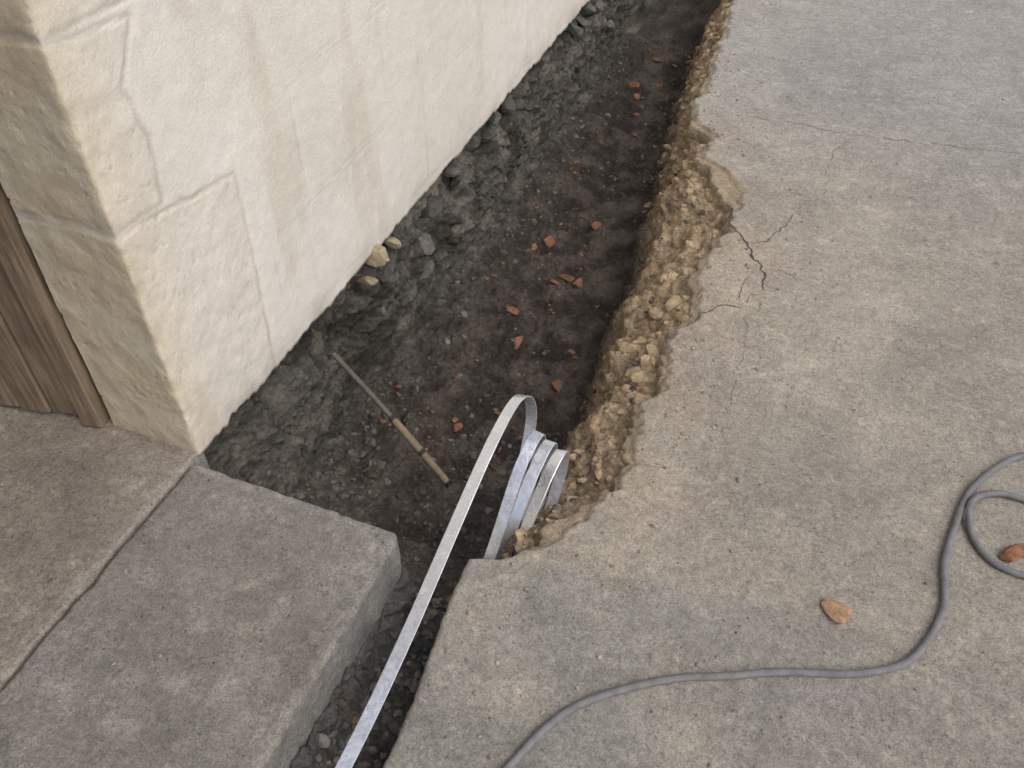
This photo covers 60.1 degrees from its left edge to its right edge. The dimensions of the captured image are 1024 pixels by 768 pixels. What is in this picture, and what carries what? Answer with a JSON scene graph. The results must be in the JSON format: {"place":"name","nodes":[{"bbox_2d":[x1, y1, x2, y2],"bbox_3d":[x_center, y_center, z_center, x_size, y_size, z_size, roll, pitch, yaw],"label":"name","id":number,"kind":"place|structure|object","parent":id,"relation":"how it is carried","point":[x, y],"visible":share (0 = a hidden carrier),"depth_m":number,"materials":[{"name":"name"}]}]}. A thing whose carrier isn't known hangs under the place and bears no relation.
{"place":"outdoors","nodes":[
{"label":"outdoors","id":0,"kind":"place"},
{"bbox_2d":[0,405,209,691],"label":"door threshold","id":1,"kind":"object","parent":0,"point":[41,531],"depth_m":1.99,"materials":[{"name":"concrete"}]},
{"bbox_2d":[383,0,1023,767],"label":"concrete paving","id":2,"kind":"structure","parent":0,"point":[929,78],"depth_m":2.06,"materials":[{"name":"grey concrete"}]},
{"bbox_2d":[0,50,1023,767],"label":"grit","id":3,"kind":"object","parent":2,"relation":"on","point":[542,712],"visible":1,"depth_m":1.96,"materials":[{"name":"stone"}]},
{"bbox_2d":[686,205,812,326],"bbox_3d":[0.726,-0.334,2.595,0.331,0.006,0.656,16,47,15],"label":"paving crack","id":4,"kind":"object","parent":2,"relation":"on","point":[751,255],"visible":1,"depth_m":2.64,"materials":[{"name":"black concrete"}]},
{"bbox_2d":[502,452,1023,767],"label":"grey cable","id":5,"kind":"object","parent":2,"relation":"on","point":[967,501],"visible":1,"depth_m":1.70,"materials":[{"name":"grey rubber"}]},
{"bbox_2d":[636,115,1014,498],"bbox_3d":[1.309,-0.237,2.500,1.624,0.009,1.910,16,47,15],"label":"paving hairline","id":6,"kind":"object","parent":2,"relation":"on","point":[763,296],"visible":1,"depth_m":2.50,"materials":[{"name":"grey concrete"}]},
{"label":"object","id":7,"kind":"object","parent":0,"visible":0},
{"bbox_2d":[0,0,589,455],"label":"rendered wall face","id":8,"kind":"object","parent":7,"relation":"attached to","point":[212,202],"visible":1,"depth_m":1.97},
{"bbox_2d":[0,183,109,427],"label":"wooden door","id":9,"kind":"structure","parent":8,"relation":"attached to","point":[43,367],"depth_m":2.00,"materials":[{"name":"brown wood"}]},
{"label":"ground","id":10,"kind":"structure","parent":0,"visible":0},
{"bbox_2d":[0,465,401,767],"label":"step slab","id":11,"kind":"structure","parent":10,"relation":"on","point":[268,721],"depth_m":1.76,"materials":[{"name":"concrete"}]},
{"bbox_2d":[204,0,731,767],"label":"excavated trench","id":12,"kind":"object","parent":10,"relation":"in","point":[304,404],"visible":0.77,"depth_m":2.94,"materials":[{"name":"brown soil"}]},
{"bbox_2d":[331,352,452,487],"bbox_3d":[-0.334,0.100,2.464,0.435,0.261,0.022,31,52,27],"label":"wooden handled rod","id":13,"kind":"object","parent":12,"relation":"in","point":[420,450],"visible":1,"depth_m":2.45,"materials":[{"name":"wood"}]},
{"bbox_2d":[335,394,569,767],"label":"galvanised steel strip","id":14,"kind":"object","parent":12,"relation":"in","point":[523,501],"visible":0.75,"depth_m":2.01,"materials":[{"name":"silver metal"}]},
{"bbox_2d":[356,0,616,286],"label":"footing masonry","id":15,"kind":"object","parent":12,"relation":"in","point":[433,208],"visible":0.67,"depth_m":3.02,"materials":[{"name":"stone"}]},
{"bbox_2d":[249,3,730,767],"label":"rubble stones","id":16,"kind":"object","parent":12,"relation":"in","point":[635,379],"visible":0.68,"depth_m":2.51,"materials":[{"name":"brown stone"}]},
{"bbox_2d":[380,29,1023,623],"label":"brick fragments","id":17,"kind":"object","parent":12,"relation":"in","point":[838,611],"visible":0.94,"depth_m":2.88,"materials":[{"name":"brick"}]}
]}

